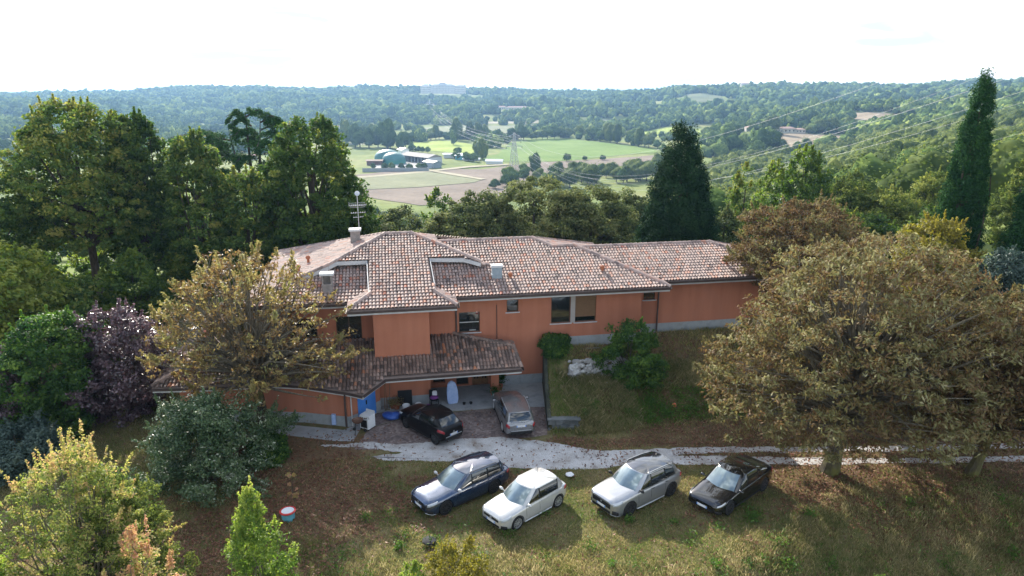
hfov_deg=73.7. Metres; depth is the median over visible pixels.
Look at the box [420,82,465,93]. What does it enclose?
monastery
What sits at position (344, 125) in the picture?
valley tree
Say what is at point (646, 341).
laurel shrub
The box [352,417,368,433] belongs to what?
barbecue
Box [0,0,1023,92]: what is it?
sky
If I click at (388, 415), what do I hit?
folded tarpaulin
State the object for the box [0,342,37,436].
plum tree
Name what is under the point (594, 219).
oak tree
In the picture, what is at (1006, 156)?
valley tree
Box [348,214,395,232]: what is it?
oak tree
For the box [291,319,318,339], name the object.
window
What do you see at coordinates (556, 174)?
valley tree
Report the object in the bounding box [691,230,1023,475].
chestnut tree
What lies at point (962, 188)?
cypress tree
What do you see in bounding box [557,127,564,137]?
valley tree
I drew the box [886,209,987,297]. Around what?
linden tree
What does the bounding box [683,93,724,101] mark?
field
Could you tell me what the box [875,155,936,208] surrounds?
valley tree
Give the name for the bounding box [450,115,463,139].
valley tree
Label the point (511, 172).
valley tree
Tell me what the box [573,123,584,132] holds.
valley tree
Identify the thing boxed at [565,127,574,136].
valley tree
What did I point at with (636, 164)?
valley tree
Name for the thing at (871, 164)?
valley tree
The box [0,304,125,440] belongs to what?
maple tree
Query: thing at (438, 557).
privet shrub
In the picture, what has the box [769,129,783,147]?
valley tree
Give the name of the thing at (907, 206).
tree
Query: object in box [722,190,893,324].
chestnut tree
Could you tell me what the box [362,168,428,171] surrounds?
farm wall
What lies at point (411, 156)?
barn
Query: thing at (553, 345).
ivy shrub
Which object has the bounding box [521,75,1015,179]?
power cable
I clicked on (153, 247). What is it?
linden tree
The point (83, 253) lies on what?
valley tree
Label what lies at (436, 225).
oak tree
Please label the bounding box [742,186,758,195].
valley tree
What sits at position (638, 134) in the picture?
valley tree
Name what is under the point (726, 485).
parked car
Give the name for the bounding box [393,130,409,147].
valley tree
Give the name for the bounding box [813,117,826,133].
valley tree
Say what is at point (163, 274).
bush
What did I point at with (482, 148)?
valley tree
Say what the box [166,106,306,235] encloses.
cedar tree
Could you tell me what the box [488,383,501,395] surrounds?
flower pot
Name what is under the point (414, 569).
privet shrub
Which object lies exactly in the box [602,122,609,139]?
valley tree
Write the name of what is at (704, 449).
driveway track
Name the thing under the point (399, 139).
valley tree
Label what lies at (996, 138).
valley tree
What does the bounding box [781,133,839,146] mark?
field
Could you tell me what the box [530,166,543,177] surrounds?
valley tree
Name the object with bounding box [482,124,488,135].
valley tree
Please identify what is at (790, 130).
farmhouse
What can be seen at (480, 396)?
porch floor
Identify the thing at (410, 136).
valley tree
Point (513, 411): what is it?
parked car
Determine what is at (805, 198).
valley tree
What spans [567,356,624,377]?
rubble wall
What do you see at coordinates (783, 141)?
valley tree
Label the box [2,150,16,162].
valley tree
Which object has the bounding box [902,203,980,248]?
tree
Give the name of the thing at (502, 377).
potted shrub
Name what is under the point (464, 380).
window
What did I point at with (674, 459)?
driveway track
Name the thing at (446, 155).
shed
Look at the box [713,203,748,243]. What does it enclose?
tree
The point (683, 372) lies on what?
dry grass
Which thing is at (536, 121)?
field
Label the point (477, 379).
door
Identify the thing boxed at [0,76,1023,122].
distant wood
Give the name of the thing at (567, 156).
valley tree
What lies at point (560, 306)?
window
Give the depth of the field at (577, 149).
798.09 m
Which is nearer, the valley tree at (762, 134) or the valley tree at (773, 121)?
the valley tree at (762, 134)
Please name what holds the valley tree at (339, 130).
on the hills
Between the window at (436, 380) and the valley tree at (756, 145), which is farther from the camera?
the valley tree at (756, 145)
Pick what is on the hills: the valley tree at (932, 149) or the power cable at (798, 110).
the valley tree at (932, 149)
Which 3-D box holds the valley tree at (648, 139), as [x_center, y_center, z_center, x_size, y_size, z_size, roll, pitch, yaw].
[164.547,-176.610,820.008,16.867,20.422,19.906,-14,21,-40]
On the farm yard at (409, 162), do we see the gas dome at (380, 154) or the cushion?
the gas dome at (380, 154)
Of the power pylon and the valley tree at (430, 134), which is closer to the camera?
the power pylon
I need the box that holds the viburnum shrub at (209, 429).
[117,386,305,508]
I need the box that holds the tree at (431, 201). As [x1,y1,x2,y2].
[420,186,453,228]
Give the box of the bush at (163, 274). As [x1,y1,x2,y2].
[157,237,201,300]
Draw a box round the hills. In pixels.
[0,92,1011,302]
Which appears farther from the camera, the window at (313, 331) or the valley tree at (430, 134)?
the valley tree at (430, 134)
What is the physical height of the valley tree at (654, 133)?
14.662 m
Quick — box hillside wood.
[0,83,1023,157]
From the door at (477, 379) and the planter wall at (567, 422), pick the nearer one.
the planter wall at (567, 422)
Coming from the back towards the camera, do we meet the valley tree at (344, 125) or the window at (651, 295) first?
the valley tree at (344, 125)
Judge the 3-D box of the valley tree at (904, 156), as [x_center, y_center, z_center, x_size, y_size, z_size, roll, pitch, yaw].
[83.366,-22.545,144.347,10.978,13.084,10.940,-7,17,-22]
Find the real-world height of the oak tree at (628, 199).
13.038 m
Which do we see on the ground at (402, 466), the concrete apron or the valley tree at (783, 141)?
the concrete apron
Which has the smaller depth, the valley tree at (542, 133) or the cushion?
the cushion
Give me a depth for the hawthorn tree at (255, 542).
21.83 m
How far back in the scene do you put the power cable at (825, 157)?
180.08 m
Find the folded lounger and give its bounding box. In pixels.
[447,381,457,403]
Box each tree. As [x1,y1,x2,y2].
[0,93,163,294]
[0,138,10,149]
[0,174,58,297]
[0,236,91,345]
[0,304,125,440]
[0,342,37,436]
[0,419,187,575]
[0,550,14,575]
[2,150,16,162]
[5,270,114,349]
[49,298,186,427]
[57,251,71,258]
[58,223,78,257]
[66,232,111,260]
[67,472,200,575]
[96,106,186,275]
[96,247,177,328]
[115,514,186,575]
[135,240,373,427]
[155,126,242,304]
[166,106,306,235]
[201,163,279,289]
[220,475,300,575]
[250,111,383,265]
[335,125,342,145]
[340,118,350,141]
[346,122,361,144]
[348,134,361,147]
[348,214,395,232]
[353,129,364,146]
[363,126,373,147]
[364,134,374,147]
[372,126,381,146]
[373,204,426,231]
[378,115,396,148]
[380,163,387,167]
[387,162,394,167]
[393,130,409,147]
[394,134,404,147]
[402,130,413,146]
[405,163,413,167]
[408,143,415,151]
[413,209,481,238]
[420,162,426,167]
[420,186,453,228]
[428,132,433,138]
[432,123,439,137]
[444,187,523,237]
[449,130,456,144]
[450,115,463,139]
[464,120,474,135]
[467,153,479,160]
[469,174,592,241]
[474,121,484,133]
[474,142,479,156]
[477,138,489,159]
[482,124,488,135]
[488,179,502,187]
[498,173,510,185]
[500,164,521,180]
[506,127,516,136]
[516,122,523,137]
[517,126,529,139]
[518,162,532,172]
[518,167,529,179]
[528,133,534,138]
[528,150,541,171]
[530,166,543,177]
[533,131,540,137]
[538,171,553,181]
[539,130,547,138]
[541,124,554,138]
[542,183,638,243]
[545,159,564,170]
[547,164,563,180]
[550,125,562,138]
[551,171,560,179]
[556,165,580,187]
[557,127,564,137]
[562,152,571,160]
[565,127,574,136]
[567,160,580,168]
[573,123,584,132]
[577,166,585,182]
[578,163,600,185]
[585,126,597,136]
[592,185,660,243]
[595,132,604,139]
[597,163,604,171]
[601,166,610,175]
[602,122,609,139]
[604,162,617,170]
[605,123,614,140]
[609,166,620,181]
[611,123,623,141]
[615,168,630,183]
[622,164,631,181]
[624,134,630,141]
[625,158,636,166]
[627,132,635,142]
[629,159,643,169]
[631,118,722,242]
[631,168,644,181]
[633,127,643,146]
[633,166,645,181]
[638,134,645,146]
[639,161,655,180]
[642,132,654,147]
[650,131,657,136]
[651,153,663,159]
[651,157,660,163]
[652,139,661,148]
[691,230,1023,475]
[706,129,716,139]
[709,182,728,238]
[711,126,739,142]
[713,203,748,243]
[719,184,769,245]
[722,161,770,249]
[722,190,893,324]
[723,121,738,129]
[726,133,743,150]
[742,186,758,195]
[744,140,772,150]
[747,120,759,130]
[750,126,778,148]
[750,158,790,251]
[763,113,784,130]
[766,143,835,253]
[767,170,830,215]
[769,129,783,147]
[780,139,788,145]
[792,141,801,147]
[799,163,836,188]
[801,137,812,144]
[805,124,812,133]
[809,203,875,253]
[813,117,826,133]
[820,118,830,132]
[821,163,838,178]
[827,115,839,128]
[827,167,883,216]
[831,148,901,188]
[832,166,893,211]
[844,115,855,122]
[851,211,907,261]
[859,184,922,236]
[873,143,904,161]
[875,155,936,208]
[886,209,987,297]
[889,147,920,163]
[891,149,917,166]
[900,144,962,175]
[900,164,948,220]
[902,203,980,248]
[910,282,1023,476]
[915,143,953,161]
[928,65,997,284]
[967,134,1023,216]
[984,158,1023,250]
[991,132,1002,144]
[992,178,1023,278]
[1004,131,1023,141]
[1011,129,1023,141]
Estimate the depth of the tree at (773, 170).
83.08 m
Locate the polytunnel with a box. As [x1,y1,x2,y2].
[485,159,503,163]
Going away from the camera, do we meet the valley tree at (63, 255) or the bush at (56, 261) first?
the bush at (56, 261)
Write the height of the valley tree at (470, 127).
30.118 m
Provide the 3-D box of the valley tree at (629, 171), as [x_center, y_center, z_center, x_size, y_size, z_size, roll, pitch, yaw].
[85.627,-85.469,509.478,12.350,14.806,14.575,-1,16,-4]
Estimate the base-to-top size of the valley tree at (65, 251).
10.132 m
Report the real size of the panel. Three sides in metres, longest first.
0.950 x 0.840 x 0.041 m
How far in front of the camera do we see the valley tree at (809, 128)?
877.48 m
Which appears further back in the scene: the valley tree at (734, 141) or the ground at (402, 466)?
the valley tree at (734, 141)
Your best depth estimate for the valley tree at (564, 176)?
475.99 m
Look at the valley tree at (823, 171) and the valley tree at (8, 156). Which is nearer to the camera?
the valley tree at (823, 171)
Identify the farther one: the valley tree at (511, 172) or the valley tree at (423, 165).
the valley tree at (423, 165)
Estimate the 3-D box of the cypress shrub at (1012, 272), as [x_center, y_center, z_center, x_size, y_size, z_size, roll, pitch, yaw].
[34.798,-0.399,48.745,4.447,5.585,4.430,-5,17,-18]
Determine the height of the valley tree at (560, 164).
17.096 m
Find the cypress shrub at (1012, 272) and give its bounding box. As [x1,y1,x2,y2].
[964,244,1023,311]
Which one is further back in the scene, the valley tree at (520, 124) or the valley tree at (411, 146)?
the valley tree at (520, 124)
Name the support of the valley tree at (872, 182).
on the hills
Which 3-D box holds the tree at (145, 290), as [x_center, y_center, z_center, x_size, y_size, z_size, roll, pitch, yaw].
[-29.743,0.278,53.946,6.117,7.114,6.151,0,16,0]
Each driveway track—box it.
[321,437,680,469]
[661,442,1023,454]
[664,455,1023,464]
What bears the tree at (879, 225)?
on the hills
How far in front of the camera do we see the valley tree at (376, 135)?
834.11 m
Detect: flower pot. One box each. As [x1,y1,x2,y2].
[387,397,398,408]
[388,395,403,409]
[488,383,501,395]
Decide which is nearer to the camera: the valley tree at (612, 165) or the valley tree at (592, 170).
the valley tree at (592, 170)
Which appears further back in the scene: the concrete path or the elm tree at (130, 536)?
the concrete path
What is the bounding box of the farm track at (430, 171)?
[356,164,507,177]
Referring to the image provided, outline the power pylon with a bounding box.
[507,133,519,169]
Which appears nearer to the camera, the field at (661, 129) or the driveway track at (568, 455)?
the driveway track at (568, 455)
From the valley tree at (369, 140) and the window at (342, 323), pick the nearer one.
the window at (342, 323)
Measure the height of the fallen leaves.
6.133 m
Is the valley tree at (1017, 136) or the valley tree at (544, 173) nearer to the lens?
the valley tree at (1017, 136)
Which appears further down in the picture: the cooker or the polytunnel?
the cooker
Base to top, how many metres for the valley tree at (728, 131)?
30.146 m
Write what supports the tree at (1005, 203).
on the hills
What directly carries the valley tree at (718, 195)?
on the hills
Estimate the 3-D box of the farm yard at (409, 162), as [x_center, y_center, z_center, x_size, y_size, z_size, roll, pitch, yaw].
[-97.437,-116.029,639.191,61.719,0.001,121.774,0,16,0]
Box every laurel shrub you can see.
[0,407,74,486]
[587,316,662,390]
[630,351,671,389]
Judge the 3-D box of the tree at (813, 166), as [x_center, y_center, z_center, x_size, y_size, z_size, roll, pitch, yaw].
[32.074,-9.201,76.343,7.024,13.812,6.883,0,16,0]
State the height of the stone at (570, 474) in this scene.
0.094 m
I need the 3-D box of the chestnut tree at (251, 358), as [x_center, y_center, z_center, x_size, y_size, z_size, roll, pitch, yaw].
[-13.472,2.779,37.190,11.910,10.875,11.043,0,16,0]
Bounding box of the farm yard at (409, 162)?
[375,160,428,167]
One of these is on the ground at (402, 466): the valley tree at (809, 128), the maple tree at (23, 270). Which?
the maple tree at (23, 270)
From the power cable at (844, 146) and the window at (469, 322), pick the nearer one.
the window at (469, 322)
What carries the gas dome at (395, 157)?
on the farm yard at (409, 162)
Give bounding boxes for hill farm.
[498,106,525,109]
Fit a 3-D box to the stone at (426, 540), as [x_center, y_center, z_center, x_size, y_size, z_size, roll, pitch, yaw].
[-3.405,10.417,28.175,0.600,0.141,0.623,0,16,0]
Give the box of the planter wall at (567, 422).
[547,416,580,430]
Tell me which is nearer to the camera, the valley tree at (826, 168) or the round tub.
the round tub
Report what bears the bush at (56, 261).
on the hills
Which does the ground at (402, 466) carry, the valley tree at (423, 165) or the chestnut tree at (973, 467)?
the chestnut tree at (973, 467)
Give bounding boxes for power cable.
[509,66,1005,175]
[513,92,1018,190]
[516,29,1019,156]
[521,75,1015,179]
[524,104,1015,183]
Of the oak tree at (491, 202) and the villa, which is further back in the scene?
the oak tree at (491, 202)
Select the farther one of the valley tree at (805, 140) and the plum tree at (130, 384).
the valley tree at (805, 140)
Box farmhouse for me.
[744,126,805,132]
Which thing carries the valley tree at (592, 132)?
on the hills
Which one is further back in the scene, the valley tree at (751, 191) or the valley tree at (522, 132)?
the valley tree at (522, 132)
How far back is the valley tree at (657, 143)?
800.08 m
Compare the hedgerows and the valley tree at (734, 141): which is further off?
the hedgerows
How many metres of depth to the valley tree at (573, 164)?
524.94 m
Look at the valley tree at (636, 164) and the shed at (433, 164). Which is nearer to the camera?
the valley tree at (636, 164)
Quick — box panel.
[397,390,411,405]
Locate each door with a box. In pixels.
[357,391,375,416]
[361,420,366,427]
[472,376,487,383]
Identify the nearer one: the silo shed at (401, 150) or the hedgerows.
the silo shed at (401, 150)
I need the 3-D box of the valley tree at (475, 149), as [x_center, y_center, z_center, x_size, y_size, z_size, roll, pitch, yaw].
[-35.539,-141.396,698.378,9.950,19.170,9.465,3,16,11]
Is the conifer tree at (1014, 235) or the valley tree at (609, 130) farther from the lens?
the valley tree at (609, 130)
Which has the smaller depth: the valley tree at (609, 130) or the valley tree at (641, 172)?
the valley tree at (641, 172)
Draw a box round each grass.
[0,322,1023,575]
[281,477,1023,575]
[554,356,715,434]
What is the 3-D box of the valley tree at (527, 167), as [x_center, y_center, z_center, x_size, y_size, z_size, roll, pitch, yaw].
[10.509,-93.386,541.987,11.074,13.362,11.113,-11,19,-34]
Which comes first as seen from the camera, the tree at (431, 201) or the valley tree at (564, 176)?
the tree at (431, 201)
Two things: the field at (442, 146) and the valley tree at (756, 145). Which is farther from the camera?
the field at (442, 146)
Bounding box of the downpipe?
[382,384,384,410]
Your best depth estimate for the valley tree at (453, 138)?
869.47 m
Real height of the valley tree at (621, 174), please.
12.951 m
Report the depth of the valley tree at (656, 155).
582.95 m
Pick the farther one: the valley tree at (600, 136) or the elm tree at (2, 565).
the valley tree at (600, 136)
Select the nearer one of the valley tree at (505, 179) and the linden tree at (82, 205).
the linden tree at (82, 205)
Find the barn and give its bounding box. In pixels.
[402,151,441,162]
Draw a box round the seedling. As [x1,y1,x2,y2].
[285,472,298,498]
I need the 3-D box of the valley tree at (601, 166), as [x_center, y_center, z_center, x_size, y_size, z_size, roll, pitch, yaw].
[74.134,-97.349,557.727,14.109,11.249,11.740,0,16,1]
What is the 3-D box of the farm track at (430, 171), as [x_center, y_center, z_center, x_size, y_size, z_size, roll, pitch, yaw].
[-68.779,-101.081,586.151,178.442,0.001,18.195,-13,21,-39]
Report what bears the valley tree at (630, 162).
on the hills
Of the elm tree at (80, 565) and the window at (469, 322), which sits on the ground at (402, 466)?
the elm tree at (80, 565)
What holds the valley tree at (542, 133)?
on the hills
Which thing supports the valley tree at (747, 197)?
on the hills
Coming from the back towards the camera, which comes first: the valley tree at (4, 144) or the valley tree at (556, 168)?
the valley tree at (4, 144)
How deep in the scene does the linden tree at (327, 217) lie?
59.36 m
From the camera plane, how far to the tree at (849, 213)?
65.72 m
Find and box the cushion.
[429,395,437,399]
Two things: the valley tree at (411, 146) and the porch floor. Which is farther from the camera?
the valley tree at (411, 146)
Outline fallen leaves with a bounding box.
[0,328,1023,575]
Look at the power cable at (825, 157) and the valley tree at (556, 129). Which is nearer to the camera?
the power cable at (825, 157)
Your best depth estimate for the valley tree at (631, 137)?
858.23 m
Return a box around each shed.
[397,147,408,153]
[422,160,441,167]
[443,153,462,157]
[454,154,462,159]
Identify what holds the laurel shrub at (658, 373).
on the ground at (402, 466)
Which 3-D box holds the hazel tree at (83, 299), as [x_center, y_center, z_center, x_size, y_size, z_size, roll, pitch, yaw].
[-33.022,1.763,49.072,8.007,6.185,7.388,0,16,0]
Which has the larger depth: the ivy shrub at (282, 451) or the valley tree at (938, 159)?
the valley tree at (938, 159)
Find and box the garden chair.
[429,389,438,403]
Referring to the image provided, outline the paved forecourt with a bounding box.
[355,407,547,449]
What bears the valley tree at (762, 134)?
on the hills
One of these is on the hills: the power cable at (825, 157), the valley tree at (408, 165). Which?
the valley tree at (408, 165)
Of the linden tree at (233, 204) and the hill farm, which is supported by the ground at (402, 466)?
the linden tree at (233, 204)
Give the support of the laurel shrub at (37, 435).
on the ground at (402, 466)
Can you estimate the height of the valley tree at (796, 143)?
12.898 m
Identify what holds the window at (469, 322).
in the villa
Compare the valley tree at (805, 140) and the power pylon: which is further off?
the valley tree at (805, 140)
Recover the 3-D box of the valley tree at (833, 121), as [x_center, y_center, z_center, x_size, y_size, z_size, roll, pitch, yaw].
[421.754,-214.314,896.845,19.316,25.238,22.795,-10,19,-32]
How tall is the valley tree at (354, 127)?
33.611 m
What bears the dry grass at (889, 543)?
on the ground at (402, 466)
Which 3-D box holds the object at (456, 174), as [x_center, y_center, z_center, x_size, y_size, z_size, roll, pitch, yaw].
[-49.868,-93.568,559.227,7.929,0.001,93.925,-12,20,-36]
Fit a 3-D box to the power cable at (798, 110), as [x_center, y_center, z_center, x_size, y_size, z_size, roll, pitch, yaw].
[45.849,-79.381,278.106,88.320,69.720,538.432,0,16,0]
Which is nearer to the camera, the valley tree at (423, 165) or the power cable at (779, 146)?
the power cable at (779, 146)
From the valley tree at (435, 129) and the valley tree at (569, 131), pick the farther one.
the valley tree at (569, 131)
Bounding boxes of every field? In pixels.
[353,172,480,188]
[355,155,653,204]
[413,140,473,153]
[425,124,533,133]
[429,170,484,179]
[480,138,656,161]
[488,120,538,123]
[644,127,700,136]
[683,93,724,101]
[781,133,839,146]
[855,112,889,119]
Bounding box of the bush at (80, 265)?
[55,249,125,294]
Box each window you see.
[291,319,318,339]
[336,316,361,340]
[433,379,444,381]
[456,377,467,383]
[459,312,480,333]
[505,299,519,312]
[550,296,571,324]
[574,295,596,322]
[642,292,655,300]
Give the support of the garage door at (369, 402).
in the villa
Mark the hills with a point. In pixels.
(358, 156)
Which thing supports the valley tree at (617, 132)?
on the hills
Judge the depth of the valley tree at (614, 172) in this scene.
503.82 m
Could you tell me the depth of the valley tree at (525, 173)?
518.16 m
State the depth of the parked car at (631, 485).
30.65 m
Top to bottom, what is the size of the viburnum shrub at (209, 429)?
5.633 m
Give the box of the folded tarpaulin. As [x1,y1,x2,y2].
[382,411,398,419]
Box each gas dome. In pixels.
[374,149,395,158]
[382,152,405,163]
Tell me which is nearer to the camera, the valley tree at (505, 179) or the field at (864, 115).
the valley tree at (505, 179)
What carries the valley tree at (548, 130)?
on the hills
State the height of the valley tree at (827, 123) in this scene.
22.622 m
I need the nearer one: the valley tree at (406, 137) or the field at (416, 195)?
the field at (416, 195)
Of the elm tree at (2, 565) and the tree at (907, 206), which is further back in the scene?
the tree at (907, 206)
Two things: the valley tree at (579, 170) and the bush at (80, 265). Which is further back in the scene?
the valley tree at (579, 170)
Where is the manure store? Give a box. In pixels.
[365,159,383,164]
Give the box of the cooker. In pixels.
[359,408,374,430]
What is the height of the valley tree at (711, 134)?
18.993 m
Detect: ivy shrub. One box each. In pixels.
[244,429,292,469]
[537,331,573,359]
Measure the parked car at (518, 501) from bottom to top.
1.468 m
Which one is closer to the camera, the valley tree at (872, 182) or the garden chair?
the garden chair
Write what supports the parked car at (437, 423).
on the paved forecourt
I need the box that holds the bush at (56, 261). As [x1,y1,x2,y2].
[9,230,68,272]
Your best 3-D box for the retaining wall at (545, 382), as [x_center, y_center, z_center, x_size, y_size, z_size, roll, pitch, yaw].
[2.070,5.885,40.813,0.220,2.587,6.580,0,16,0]
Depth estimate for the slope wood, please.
462.30 m
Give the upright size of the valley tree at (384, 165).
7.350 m
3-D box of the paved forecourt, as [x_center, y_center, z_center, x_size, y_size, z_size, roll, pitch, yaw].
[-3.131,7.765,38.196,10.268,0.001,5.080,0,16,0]
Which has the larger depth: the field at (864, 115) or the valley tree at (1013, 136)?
the field at (864, 115)
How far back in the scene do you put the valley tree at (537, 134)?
969.96 m
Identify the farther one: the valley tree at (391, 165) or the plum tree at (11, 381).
the valley tree at (391, 165)
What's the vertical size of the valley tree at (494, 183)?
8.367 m
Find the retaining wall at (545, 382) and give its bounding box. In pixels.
[542,355,550,428]
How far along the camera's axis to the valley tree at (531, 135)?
963.85 m
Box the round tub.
[279,506,295,521]
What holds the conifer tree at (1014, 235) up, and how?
on the ground at (402, 466)
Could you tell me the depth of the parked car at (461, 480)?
30.95 m
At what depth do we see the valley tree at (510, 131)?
962.92 m
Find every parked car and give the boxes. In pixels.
[399,403,462,444]
[411,451,509,514]
[482,467,566,529]
[492,391,534,434]
[591,451,681,516]
[688,454,772,515]
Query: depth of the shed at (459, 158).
683.11 m
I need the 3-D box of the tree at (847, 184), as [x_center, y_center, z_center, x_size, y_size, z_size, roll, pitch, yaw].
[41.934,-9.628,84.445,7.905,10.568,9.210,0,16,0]
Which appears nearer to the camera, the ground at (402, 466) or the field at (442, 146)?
the ground at (402, 466)
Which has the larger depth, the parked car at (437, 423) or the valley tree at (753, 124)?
the valley tree at (753, 124)
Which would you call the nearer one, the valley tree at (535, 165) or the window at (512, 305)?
the window at (512, 305)
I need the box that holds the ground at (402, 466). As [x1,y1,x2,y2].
[0,282,1023,575]
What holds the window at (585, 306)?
in the villa
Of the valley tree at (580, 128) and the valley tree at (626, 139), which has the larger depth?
the valley tree at (580, 128)
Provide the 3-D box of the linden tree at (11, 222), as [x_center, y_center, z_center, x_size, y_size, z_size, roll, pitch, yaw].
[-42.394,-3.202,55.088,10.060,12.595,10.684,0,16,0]
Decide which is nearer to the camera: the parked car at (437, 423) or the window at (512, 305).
the parked car at (437, 423)
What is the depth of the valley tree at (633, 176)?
504.40 m
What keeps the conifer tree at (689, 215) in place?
on the ground at (402, 466)
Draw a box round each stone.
[422,536,435,545]
[566,472,573,476]
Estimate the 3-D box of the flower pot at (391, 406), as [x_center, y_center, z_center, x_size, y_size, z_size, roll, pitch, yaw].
[-7.025,6.784,40.284,0.857,0.709,0.743,0,16,0]
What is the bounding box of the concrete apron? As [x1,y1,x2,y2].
[274,403,430,440]
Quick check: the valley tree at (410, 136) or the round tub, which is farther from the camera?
the valley tree at (410, 136)
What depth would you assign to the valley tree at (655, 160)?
577.05 m
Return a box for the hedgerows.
[0,113,707,153]
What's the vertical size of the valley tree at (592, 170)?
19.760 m
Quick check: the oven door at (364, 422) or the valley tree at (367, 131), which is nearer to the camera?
the oven door at (364, 422)
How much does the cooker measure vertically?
1.000 m
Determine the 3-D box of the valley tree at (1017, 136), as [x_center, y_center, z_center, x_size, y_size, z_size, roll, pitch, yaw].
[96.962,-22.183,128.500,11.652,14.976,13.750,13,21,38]
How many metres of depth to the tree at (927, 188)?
83.28 m
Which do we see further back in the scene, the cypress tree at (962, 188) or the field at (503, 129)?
the field at (503, 129)
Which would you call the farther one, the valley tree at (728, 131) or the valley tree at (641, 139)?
the valley tree at (641, 139)
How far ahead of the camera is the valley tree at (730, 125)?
836.26 m
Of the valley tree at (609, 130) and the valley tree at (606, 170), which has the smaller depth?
the valley tree at (606, 170)
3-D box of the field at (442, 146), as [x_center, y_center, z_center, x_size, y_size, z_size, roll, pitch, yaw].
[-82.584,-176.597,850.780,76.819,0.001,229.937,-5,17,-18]
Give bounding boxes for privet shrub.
[398,559,427,575]
[411,533,491,575]
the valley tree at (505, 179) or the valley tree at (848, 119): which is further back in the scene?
the valley tree at (848, 119)
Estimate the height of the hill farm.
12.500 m
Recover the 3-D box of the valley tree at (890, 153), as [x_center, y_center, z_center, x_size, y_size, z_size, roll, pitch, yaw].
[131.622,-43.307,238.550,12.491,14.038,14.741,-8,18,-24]
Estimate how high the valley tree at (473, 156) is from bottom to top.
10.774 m
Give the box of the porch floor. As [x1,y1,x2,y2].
[431,383,492,410]
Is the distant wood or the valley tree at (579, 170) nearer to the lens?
the valley tree at (579, 170)
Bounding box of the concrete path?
[500,382,544,406]
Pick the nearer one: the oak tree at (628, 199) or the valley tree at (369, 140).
the oak tree at (628, 199)
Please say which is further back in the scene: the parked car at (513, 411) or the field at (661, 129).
the field at (661, 129)
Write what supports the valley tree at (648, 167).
on the hills
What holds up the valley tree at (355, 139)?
on the hills
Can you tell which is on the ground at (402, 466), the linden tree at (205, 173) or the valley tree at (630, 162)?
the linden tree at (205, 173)
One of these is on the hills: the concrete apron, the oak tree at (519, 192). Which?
the oak tree at (519, 192)
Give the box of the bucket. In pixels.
[402,403,409,408]
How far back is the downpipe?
40.09 m
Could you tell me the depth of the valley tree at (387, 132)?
799.61 m
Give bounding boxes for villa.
[149,191,786,426]
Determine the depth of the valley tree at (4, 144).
682.88 m
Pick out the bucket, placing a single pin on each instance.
(404, 405)
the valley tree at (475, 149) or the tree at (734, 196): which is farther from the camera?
the valley tree at (475, 149)
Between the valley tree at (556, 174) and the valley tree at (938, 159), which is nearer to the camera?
the valley tree at (938, 159)
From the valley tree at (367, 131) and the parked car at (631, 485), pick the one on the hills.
the valley tree at (367, 131)
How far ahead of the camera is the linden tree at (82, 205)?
55.53 m
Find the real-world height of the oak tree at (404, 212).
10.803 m
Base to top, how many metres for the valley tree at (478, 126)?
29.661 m
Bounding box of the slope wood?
[0,106,1023,233]
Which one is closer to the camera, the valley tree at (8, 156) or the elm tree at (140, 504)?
the elm tree at (140, 504)
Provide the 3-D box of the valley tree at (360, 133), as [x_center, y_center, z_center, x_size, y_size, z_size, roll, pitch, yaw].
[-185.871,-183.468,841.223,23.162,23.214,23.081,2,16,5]
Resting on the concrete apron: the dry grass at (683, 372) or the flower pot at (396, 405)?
the flower pot at (396, 405)
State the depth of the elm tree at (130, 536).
21.03 m
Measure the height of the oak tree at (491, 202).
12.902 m
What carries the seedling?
on the ground at (402, 466)
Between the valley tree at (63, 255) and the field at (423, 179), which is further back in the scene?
the field at (423, 179)
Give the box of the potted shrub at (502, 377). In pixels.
[499,374,508,390]
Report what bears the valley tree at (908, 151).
on the hills

